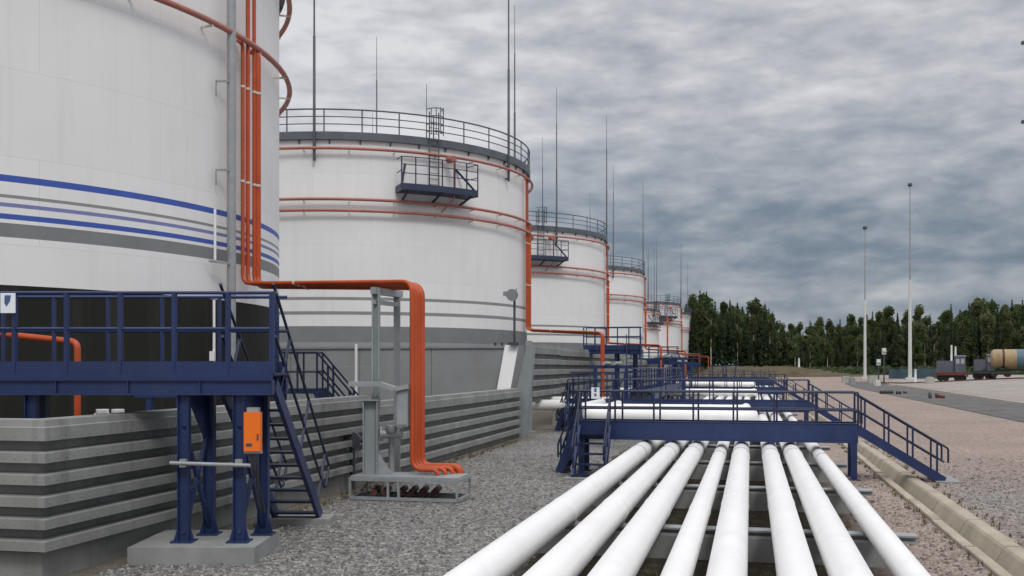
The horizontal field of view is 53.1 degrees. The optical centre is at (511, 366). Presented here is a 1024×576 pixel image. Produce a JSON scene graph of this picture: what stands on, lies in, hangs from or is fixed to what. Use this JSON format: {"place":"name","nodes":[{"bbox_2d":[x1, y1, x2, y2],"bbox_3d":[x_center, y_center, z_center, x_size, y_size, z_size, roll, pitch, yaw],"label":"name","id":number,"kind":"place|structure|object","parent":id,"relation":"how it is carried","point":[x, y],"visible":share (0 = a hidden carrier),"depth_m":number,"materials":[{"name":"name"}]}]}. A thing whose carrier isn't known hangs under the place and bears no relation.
{"place":"outdoors","nodes":[
{"label":"outdoors","id":0,"kind":"place"},
{"bbox_2d":[279,343,535,436],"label":"partition wall","id":1,"kind":"structure","parent":0,"point":[455,369],"depth_m":44.37,"materials":[{"name":"grey concrete"}]},
{"bbox_2d":[503,288,518,344],"bbox_3d":[-0.045,-2.106,43.082,0.660,2.411,0.595,0,0,0],"label":"floodlight","id":2,"kind":"object","parent":1,"relation":"on","point":[511,294],"visible":1,"depth_m":43.02,"materials":[{"name":"grey metal"}]},
{"bbox_2d":[63,375,1023,575],"bbox_3d":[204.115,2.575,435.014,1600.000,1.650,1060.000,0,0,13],"label":"ground","id":3,"kind":"structure","parent":0,"point":[962,435],"depth_m":24.02,"materials":[{"name":"gravel"}]},
{"bbox_2d":[0,0,291,417],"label":"storage tank","id":4,"kind":"object","parent":3,"relation":"on","point":[113,135],"visible":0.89,"depth_m":23.68,"materials":[{"name":"metal"}]},
{"bbox_2d":[0,333,80,415],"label":"hydrant pipe","id":5,"kind":"object","parent":4,"relation":"attached to","point":[77,357],"visible":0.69,"depth_m":19.22,"materials":[{"name":"metal"}]},
{"bbox_2d":[236,0,463,495],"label":"fire water pipes","id":6,"kind":"object","parent":4,"relation":"attached to","point":[419,462],"visible":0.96,"depth_m":26.14,"materials":[{"name":"metal"}]},
{"bbox_2d":[134,395,191,410],"bbox_3d":[-6.940,1.740,20.500,1.200,2.520,0.144,0,0,0],"label":"pipe trestle","id":7,"kind":"object","parent":3,"relation":"on","point":[149,402],"visible":0.07,"depth_m":20.43,"materials":[{"name":"blue metal"}]},
{"bbox_2d":[0,395,368,575],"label":"bund wall","id":8,"kind":"structure","parent":3,"relation":"on","point":[80,492],"depth_m":15.71,"materials":[{"name":"concrete"}]},
{"bbox_2d":[127,530,279,564],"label":"footing block","id":9,"kind":"structure","parent":3,"relation":"on","point":[158,549],"depth_m":15.50,"materials":[{"name":"concrete"}]},
{"bbox_2d":[0,283,329,543],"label":"bund platform","id":10,"kind":"structure","parent":9,"relation":"on","point":[239,387],"depth_m":16.02,"materials":[{"name":"blue metal"}]},
{"bbox_2d":[0,293,15,312],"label":"safety sign","id":11,"kind":"object","parent":10,"relation":"attached to","point":[7,302],"visible":1,"depth_m":15.89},
{"bbox_2d":[169,459,250,467],"bbox_3d":[-4.665,1.500,15.889,1.255,0.125,0.122,0,0,0],"label":"conduit","id":12,"kind":"object","parent":10,"relation":"attached to","point":[186,463],"visible":1,"depth_m":15.83,"materials":[{"name":"metal"}]},
{"bbox_2d":[244,407,265,513],"bbox_3d":[-3.997,1.474,15.937,0.261,1.681,0.393,0,0,1],"label":"junction box","id":13,"kind":"object","parent":10,"relation":"attached to","point":[253,430],"visible":1,"depth_m":15.75,"materials":[{"name":"metal"}]},
{"bbox_2d":[208,0,235,360],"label":"cable mast","id":14,"kind":"object","parent":3,"relation":"on","point":[231,151],"visible":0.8,"depth_m":26.35,"materials":[{"name":"metal"}]},
{"bbox_2d":[270,514,334,524],"bbox_3d":[-4.074,2.970,19.700,1.240,0.170,0.680,0,0,0],"label":"footing pad","id":15,"kind":"object","parent":3,"relation":"on","point":[326,519],"visible":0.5,"depth_m":19.36,"materials":[{"name":"concrete"}]},
{"bbox_2d":[282,351,358,399],"bbox_3d":[-4.965,1.303,27.101,2.556,3.394,1.200,0,0,-19],"label":"access stair","id":16,"kind":"object","parent":3,"relation":"on","point":[322,392],"visible":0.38,"depth_m":26.65,"materials":[{"name":"blue metal"}]},
{"bbox_2d":[344,432,362,489],"bbox_3d":[-3.865,2.293,25.095,0.450,1.400,0.390,0,0,0],"label":"valve","id":17,"kind":"object","parent":3,"relation":"on","point":[356,438],"visible":0.68,"depth_m":24.93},
{"bbox_2d":[279,0,532,387],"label":"storage tank","id":18,"kind":"object","parent":3,"relation":"on","point":[442,223],"visible":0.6,"depth_m":53.78,"materials":[{"name":"metal"}]},
{"bbox_2d":[524,178,604,396],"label":"fire water pipes","id":19,"kind":"object","parent":18,"relation":"attached to","point":[528,295],"visible":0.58,"depth_m":61.29,"materials":[{"name":"metal"}]},
{"bbox_2d":[348,287,470,502],"bbox_3d":[-2.245,0.573,23.803,2.684,4.825,2.137,0,0,13],"label":"pipe gantry","id":20,"kind":"object","parent":3,"relation":"on","point":[376,467],"visible":1,"depth_m":23.39,"materials":[{"name":"grey metal"}]},
{"bbox_2d":[380,425,402,472],"bbox_3d":[-2.775,1.904,23.600,0.500,1.100,0.320,0,0,0],"label":"valve","id":21,"kind":"object","parent":20,"relation":"on","point":[391,433],"visible":0.95,"depth_m":23.53,"materials":[{"name":"metal"}]},
{"bbox_2d":[396,389,409,425],"bbox_3d":[-2.483,0.934,23.341,0.260,0.840,0.418,0,0,0],"label":"control cabinet","id":22,"kind":"object","parent":20,"relation":"attached to","point":[402,407],"visible":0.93,"depth_m":23.13,"materials":[{"name":"grey metal"}]},
{"bbox_2d":[364,388,520,483],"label":"bund wall","id":23,"kind":"structure","parent":3,"relation":"on","point":[456,424],"depth_m":34.40,"materials":[{"name":"concrete"}]},
{"bbox_2d":[372,87,609,348],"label":"storage tank","id":24,"kind":"object","parent":3,"relation":"on","point":[568,278],"visible":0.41,"depth_m":89.63,"materials":[{"name":"metal"}]},
{"bbox_2d":[605,246,670,398],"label":"fire water pipes","id":25,"kind":"object","parent":24,"relation":"attached to","point":[607,308],"visible":0.72,"depth_m":95.53,"materials":[{"name":"metal"}]},
{"bbox_2d":[525,343,560,402],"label":"bund wall","id":26,"kind":"structure","parent":3,"relation":"on","point":[546,380],"depth_m":48.77,"materials":[{"name":"concrete"}]},
{"bbox_2d":[553,347,622,424],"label":"bund wall","id":27,"kind":"structure","parent":3,"relation":"on","point":[576,360],"depth_m":58.20,"materials":[{"name":"concrete"}]},
{"bbox_2d":[589,361,632,398],"bbox_3d":[4.862,1.380,49.694,2.100,3.240,2.200,0,0,13],"label":"pipe trestle","id":28,"kind":"object","parent":3,"relation":"on","point":[609,365],"visible":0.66,"depth_m":49.07,"materials":[{"name":"blue metal"}]},
{"bbox_2d":[583,326,642,398],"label":"bund platform","id":29,"kind":"structure","parent":3,"relation":"on","point":[617,350],"depth_m":61.17,"materials":[{"name":"blue metal"}]},
{"bbox_2d":[607,182,646,358],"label":"storage tank","id":30,"kind":"object","parent":3,"relation":"on","point":[626,297],"visible":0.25,"depth_m":124.83,"materials":[{"name":"metal"}]},
{"bbox_2d":[644,278,692,386],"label":"fire water pipes","id":31,"kind":"object","parent":30,"relation":"attached to","point":[645,323],"visible":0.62,"depth_m":129.78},
{"bbox_2d":[621,359,657,397],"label":"bund wall","id":32,"kind":"structure","parent":3,"relation":"on","point":[644,364],"depth_m":94.08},
{"bbox_2d":[532,400,757,447],"bbox_3d":[3.636,2.273,43.090,6.511,1.453,16.203,0,0,-28],"label":"feed pipe","id":33,"kind":"object","parent":3,"relation":"on","point":[550,405],"visible":0.41,"depth_m":37.23,"materials":[{"name":"grey metal"}]},
{"bbox_2d":[550,397,750,441],"bbox_3d":[3.685,2.236,45.490,6.614,1.528,15.800,0,0,-34],"label":"feed pipe","id":34,"kind":"object","parent":3,"relation":"on","point":[600,402],"visible":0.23,"depth_m":40.45,"materials":[{"name":"grey metal"}]},
{"bbox_2d":[644,284,663,357],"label":"storage tank","id":35,"kind":"object","parent":3,"relation":"on","point":[654,323],"visible":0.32,"depth_m":161.13,"materials":[{"name":"metal"}]},
{"bbox_2d":[630,346,679,396],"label":"bund platform","id":36,"kind":"structure","parent":3,"relation":"on","point":[651,361],"depth_m":95.36,"materials":[{"name":"blue metal"}]},
{"bbox_2d":[629,368,681,398],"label":"bund platform","id":37,"kind":"structure","parent":3,"relation":"on","point":[672,386],"depth_m":56.52,"materials":[{"name":"blue metal"}]},
{"bbox_2d":[646,249,681,357],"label":"storage tank","id":38,"kind":"object","parent":3,"relation":"on","point":[672,310],"visible":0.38,"depth_m":192.98,"materials":[{"name":"metal"}]},
{"bbox_2d":[654,355,687,398],"bbox_3d":[10.037,1.130,64.403,2.100,3.740,2.200,0,0,13],"label":"pipe trestle","id":39,"kind":"object","parent":3,"relation":"on","point":[683,359],"visible":0.69,"depth_m":63.71,"materials":[{"name":"blue metal"}]},
{"bbox_2d":[666,354,700,386],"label":"bund platform","id":40,"kind":"structure","parent":3,"relation":"on","point":[697,365],"depth_m":129.37,"materials":[{"name":"blue metal"}]},
{"bbox_2d":[680,276,691,367],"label":"storage tank","id":41,"kind":"object","parent":3,"relation":"on","point":[686,319],"visible":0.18,"depth_m":228.64,"materials":[{"name":"metal"}]},
{"bbox_2d":[620,388,757,399],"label":"feed pipe","id":42,"kind":"object","parent":3,"relation":"on","point":[751,395],"visible":0.37,"depth_m":71.08,"materials":[{"name":"grey metal"}]},
{"bbox_2d":[688,315,698,362],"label":"spruce tree","id":43,"kind":"object","parent":3,"relation":"on","point":[691,345],"visible":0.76,"depth_m":230.21,"materials":[{"name":"green plant"}]},
{"bbox_2d":[690,304,702,365],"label":"spruce tree","id":44,"kind":"object","parent":3,"relation":"on","point":[694,321],"visible":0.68,"depth_m":231.76,"materials":[{"name":"green plant"}]},
{"bbox_2d":[692,301,704,366],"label":"broadleaf tree","id":45,"kind":"object","parent":3,"relation":"on","point":[698,306],"visible":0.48,"depth_m":238.03,"materials":[{"name":"green plant"}]},
{"bbox_2d":[555,372,862,432],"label":"pipe crossing walkway","id":46,"kind":"structure","parent":3,"relation":"on","point":[561,418],"depth_m":46.41,"materials":[{"name":"blue metal"}]},
{"bbox_2d":[703,307,718,366],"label":"birch tree","id":47,"kind":"object","parent":3,"relation":"on","point":[713,331],"visible":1,"depth_m":221.76,"materials":[{"name":"green plant"}]},
{"bbox_2d":[676,382,753,386],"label":"feed pipe","id":48,"kind":"object","parent":3,"relation":"on","point":[729,384],"visible":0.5,"depth_m":104.68,"materials":[{"name":"grey metal"}]},
{"bbox_2d":[712,313,728,366],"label":"spruce tree","id":49,"kind":"object","parent":3,"relation":"on","point":[720,358],"visible":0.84,"depth_m":222.48,"materials":[{"name":"green plant"}]},
{"bbox_2d":[538,518,917,567],"bbox_3d":[3.236,2.730,16.034,5.820,0.540,0.400,0,0,13],"label":"pipe sleeper","id":50,"kind":"object","parent":3,"relation":"on","point":[760,546],"visible":0.2,"depth_m":15.74,"materials":[{"name":"concrete"}]},
{"bbox_2d":[443,396,716,575],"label":"pipeline","id":51,"kind":"object","parent":50,"relation":"on","point":[513,550],"visible":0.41,"depth_m":14.25,"materials":[{"name":"metal"}]},
{"bbox_2d":[522,396,725,575],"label":"pipeline","id":52,"kind":"object","parent":50,"relation":"on","point":[576,549],"visible":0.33,"depth_m":14.14,"materials":[{"name":"metal"}]},
{"bbox_2d":[587,396,731,575],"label":"pipeline","id":53,"kind":"object","parent":50,"relation":"on","point":[627,552],"visible":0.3,"depth_m":14.03,"materials":[{"name":"metal"}]},
{"bbox_2d":[660,396,742,575],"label":"pipeline","id":54,"kind":"object","parent":50,"relation":"on","point":[682,559],"visible":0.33,"depth_m":14.52,"materials":[{"name":"metal"}]},
{"bbox_2d":[706,396,749,575],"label":"pipeline","id":55,"kind":"object","parent":50,"relation":"on","point":[729,554],"visible":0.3,"depth_m":13.85,"materials":[{"name":"metal"}]},
{"bbox_2d":[724,311,731,364],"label":"spruce tree","id":56,"kind":"object","parent":3,"relation":"on","point":[727,336],"visible":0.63,"depth_m":225.55,"materials":[{"name":"green plant"}]},
{"bbox_2d":[638,373,820,407],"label":"pipe crossing walkway","id":57,"kind":"structure","parent":3,"relation":"on","point":[767,388],"depth_m":75.15,"materials":[{"name":"blue metal"}]},
{"bbox_2d":[592,480,872,513],"bbox_3d":[4.541,2.730,21.634,5.820,0.540,0.400,0,0,13],"label":"pipe sleeper","id":58,"kind":"object","parent":3,"relation":"on","point":[758,498],"visible":0.17,"depth_m":21.36,"materials":[{"name":"concrete"}]},
{"bbox_2d":[728,307,738,365],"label":"spruce tree","id":59,"kind":"object","parent":3,"relation":"on","point":[733,350],"visible":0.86,"depth_m":223.32,"materials":[{"name":"green plant"}]},
{"bbox_2d":[665,441,803,445],"bbox_3d":[8.458,2.730,38.433,5.820,0.540,0.400,0,0,13],"label":"pipe sleeper","id":60,"kind":"object","parent":3,"relation":"on","point":[751,443],"depth_m":38.12,"materials":[{"name":"concrete"}]},
{"bbox_2d":[765,386,930,575],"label":"pipeline","id":61,"kind":"object","parent":60,"relation":"on","point":[897,556],"visible":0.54,"depth_m":14.79,"materials":[{"name":"metal"}]},
{"bbox_2d":[625,458,846,482],"bbox_3d":[5.847,2.730,27.234,5.820,0.540,0.400,0,0,13],"label":"pipe sleeper","id":62,"kind":"object","parent":3,"relation":"on","point":[756,471],"visible":0.21,"depth_m":26.94,"materials":[{"name":"concrete"}]},
{"bbox_2d":[676,371,798,394],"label":"pipe crossing walkway","id":63,"kind":"structure","parent":3,"relation":"on","point":[763,383],"depth_m":109.66,"materials":[{"name":"blue metal"}]},
{"bbox_2d":[734,313,742,362],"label":"birch tree","id":64,"kind":"object","parent":3,"relation":"on","point":[739,335],"visible":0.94,"depth_m":224.69,"materials":[{"name":"green plant"}]},
{"bbox_2d":[647,442,830,461],"bbox_3d":[7.153,2.730,32.834,5.820,0.540,0.400,0,0,13],"label":"pipe sleeper","id":65,"kind":"object","parent":3,"relation":"on","point":[755,453],"visible":0.22,"depth_m":32.56,"materials":[{"name":"concrete"}]},
{"bbox_2d":[692,369,785,386],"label":"pipe crossing walkway","id":66,"kind":"structure","parent":3,"relation":"on","point":[751,377],"depth_m":142.93,"materials":[{"name":"blue metal"}]},
{"bbox_2d":[738,316,749,366],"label":"spruce tree","id":67,"kind":"object","parent":3,"relation":"on","point":[745,348],"visible":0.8,"depth_m":226.85,"materials":[{"name":"green plant"}]},
{"bbox_2d":[747,314,760,363],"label":"birch tree","id":68,"kind":"object","parent":3,"relation":"on","point":[751,326],"visible":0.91,"depth_m":229.63,"materials":[{"name":"green plant"}]},
{"bbox_2d":[746,297,764,351],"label":"broadleaf tree","id":69,"kind":"object","parent":3,"relation":"on","point":[755,303],"visible":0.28,"depth_m":241.62,"materials":[{"name":"green plant"}]},
{"bbox_2d":[555,389,961,483],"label":"pipe crossing walkway","id":70,"kind":"structure","parent":3,"relation":"on","point":[583,431],"depth_m":27.81,"materials":[{"name":"blue metal"}]},
{"bbox_2d":[754,310,764,366],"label":"spruce tree","id":71,"kind":"object","parent":3,"relation":"on","point":[758,358],"visible":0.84,"depth_m":229.77,"materials":[{"name":"green plant"}]},
{"bbox_2d":[759,313,772,366],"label":"spruce tree","id":72,"kind":"object","parent":3,"relation":"on","point":[766,361],"visible":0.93,"depth_m":224.90,"materials":[{"name":"green plant"}]},
{"bbox_2d":[804,328,817,367],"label":"broadleaf tree","id":73,"kind":"object","parent":3,"relation":"on","point":[814,341],"visible":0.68,"depth_m":227.56,"materials":[{"name":"green plant"}]},
{"bbox_2d":[814,326,825,367],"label":"broadleaf tree","id":74,"kind":"object","parent":3,"relation":"on","point":[822,339],"visible":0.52,"depth_m":236.63,"materials":[{"name":"green plant"}]},
{"bbox_2d":[832,324,843,365],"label":"broadleaf tree","id":75,"kind":"object","parent":3,"relation":"on","point":[838,330],"visible":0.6,"depth_m":238.81,"materials":[{"name":"green plant"}]},
{"bbox_2d":[844,334,856,366],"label":"broadleaf tree","id":76,"kind":"object","parent":3,"relation":"on","point":[850,347],"visible":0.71,"depth_m":226.83,"materials":[{"name":"green plant"}]},
{"bbox_2d":[681,365,1023,374],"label":"undergrowth","id":77,"kind":"object","parent":3,"relation":"on","point":[871,370],"visible":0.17,"depth_m":217.04,"materials":[{"name":"green plant"}]},
{"bbox_2d":[845,313,859,362],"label":"broadleaf tree","id":78,"kind":"object","parent":3,"relation":"on","point":[851,318],"visible":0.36,"depth_m":254.18,"materials":[{"name":"green plant"}]},
{"bbox_2d":[682,293,1023,366],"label":"forest","id":79,"kind":"object","parent":3,"relation":"on","point":[925,320],"visible":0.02,"depth_m":277.04,"materials":[{"name":"green plant"}]},
{"bbox_2d":[862,226,866,378],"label":"light mast","id":80,"kind":"object","parent":3,"relation":"on","point":[864,376],"visible":0.88,"depth_m":171.84,"materials":[{"name":"grey metal"}]},
{"bbox_2d":[858,323,870,370],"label":"broadleaf tree","id":81,"kind":"object","parent":3,"relation":"on","point":[860,342],"visible":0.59,"depth_m":224.16,"materials":[{"name":"green plant"}]},
{"bbox_2d":[880,305,899,356],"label":"broadleaf tree","id":82,"kind":"object","parent":3,"relation":"on","point":[888,311],"visible":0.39,"depth_m":247.47,"materials":[{"name":"green plant"}]},
{"bbox_2d":[885,318,900,365],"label":"broadleaf tree","id":83,"kind":"object","parent":3,"relation":"on","point":[891,324],"visible":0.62,"depth_m":225.55,"materials":[{"name":"green plant"}]},
{"bbox_2d":[889,322,902,368],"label":"spruce tree","id":84,"kind":"object","parent":3,"relation":"on","point":[895,359],"visible":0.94,"depth_m":223.11,"materials":[{"name":"green plant"}]},
{"bbox_2d":[775,386,1023,575],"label":"drainage channel","id":85,"kind":"object","parent":3,"relation":"on","point":[998,553],"visible":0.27,"depth_m":20.15,"materials":[{"name":"concrete"}]},
{"bbox_2d":[905,183,913,379],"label":"light mast","id":86,"kind":"object","parent":3,"relation":"on","point":[909,377],"visible":0.91,"depth_m":167.82,"materials":[{"name":"grey metal"}]},
{"bbox_2d":[889,368,937,378],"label":"site fence","id":87,"kind":"object","parent":3,"relation":"on","point":[899,373],"visible":0.78,"depth_m":170.97,"materials":[{"name":"metal"}]},
{"bbox_2d":[912,323,925,368],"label":"broadleaf tree","id":88,"kind":"object","parent":3,"relation":"on","point":[918,356],"visible":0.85,"depth_m":221.68,"materials":[{"name":"green plant"}]},
{"bbox_2d":[912,304,930,365],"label":"broadleaf tree","id":89,"kind":"object","parent":3,"relation":"on","point":[918,312],"visible":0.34,"depth_m":246.08,"materials":[{"name":"green plant"}]},
{"bbox_2d":[938,309,956,358],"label":"broadleaf tree","id":90,"kind":"object","parent":3,"relation":"on","point":[945,315],"visible":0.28,"depth_m":255.44,"materials":[{"name":"green plant"}]},
{"bbox_2d":[881,377,1023,383],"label":"rails","id":91,"kind":"object","parent":3,"relation":"on","point":[956,380],"visible":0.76,"depth_m":153.79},
{"bbox_2d":[935,355,967,380],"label":"shunting locomotive","id":92,"kind":"object","parent":91,"relation":"on","point":[955,369],"visible":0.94,"depth_m":155.03,"materials":[{"name":"metal"}]},
{"bbox_2d":[983,349,1023,376],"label":"tank wagon","id":93,"kind":"object","parent":91,"relation":"on","point":[1001,359],"visible":1,"depth_m":151.18,"materials":[{"name":"metal"}]},
{"bbox_2d":[885,381,1023,404],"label":"kerb","id":94,"kind":"structure","parent":3,"relation":"on","point":[1015,402],"depth_m":101.32,"materials":[{"name":"concrete"}]},
{"bbox_2d":[957,318,972,369],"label":"broadleaf tree","id":95,"kind":"object","parent":3,"relation":"on","point":[963,350],"visible":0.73,"depth_m":225.18,"materials":[{"name":"green plant"}]},
{"bbox_2d":[970,311,978,368],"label":"spruce tree","id":96,"kind":"object","parent":3,"relation":"on","point":[974,355],"visible":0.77,"depth_m":225.27,"materials":[{"name":"green plant"}]},
{"bbox_2d":[970,296,983,336],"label":"broadleaf tree","id":97,"kind":"object","parent":3,"relation":"on","point":[977,306],"visible":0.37,"depth_m":252.54,"materials":[{"name":"green plant"}]},
{"bbox_2d":[972,354,996,379],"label":"shunting locomotive","id":98,"kind":"object","parent":3,"relation":"on","point":[979,366],"visible":0.84,"depth_m":153.20,"materials":[{"name":"metal"}]},
{"bbox_2d":[979,311,994,358],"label":"broadleaf tree","id":99,"kind":"object","parent":3,"relation":"on","point":[987,321],"visible":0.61,"depth_m":224.87,"materials":[{"name":"green plant"}]},
{"bbox_2d":[999,303,1011,335],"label":"broadleaf tree","id":100,"kind":"object","parent":3,"relation":"on","point":[1005,312],"visible":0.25,"depth_m":241.26,"materials":[{"name":"green plant"}]},
{"bbox_2d":[1000,320,1012,371],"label":"broadleaf tree","id":101,"kind":"object","parent":3,"relation":"on","point":[1006,330],"visible":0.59,"depth_m":223.58,"materials":[{"name":"green plant"}]},
{"bbox_2d":[1010,310,1022,348],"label":"broadleaf tree","id":102,"kind":"object","parent":3,"relation":"on","point":[1015,317],"visible":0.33,"depth_m":227.44,"materials":[{"name":"green plant"}]},
{"bbox_2d":[224,418,1023,575],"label":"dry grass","id":103,"kind":"structure","parent":0,"point":[906,466],"depth_m":23.29,"materials":[{"name":"plant"}]},
{"bbox_2d":[279,0,1023,335],"label":"sky","id":104,"kind":"structure","parent":0,"point":[752,145],"materials":[{"name":"grey"}]},
{"bbox_2d":[693,366,873,377],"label":"earth bank","id":105,"kind":"structure","parent":0,"point":[787,371],"depth_m":186.12,"materials":[{"name":"green plant"}]},
{"bbox_2d":[845,381,1023,421],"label":"road","id":106,"kind":"structure","parent":0,"point":[1011,411],"depth_m":86.56,"materials":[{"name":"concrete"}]},
{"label":"pipe sleeper","id":107,"kind":"object","parent":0,"visible":0},
{"bbox_2d":[755,386,816,575],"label":"pipeline","id":108,"kind":"object","parent":107,"relation":"on","point":[792,555],"visible":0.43,"depth_m":14.01,"materials":[{"name":"metal"}]},
{"bbox_2d":[759,386,872,575],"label":"pipeline","id":109,"kind":"object","parent":107,"relation":"on","point":[840,554],"visible":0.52,"depth_m":14.05,"materials":[{"name":"metal"}]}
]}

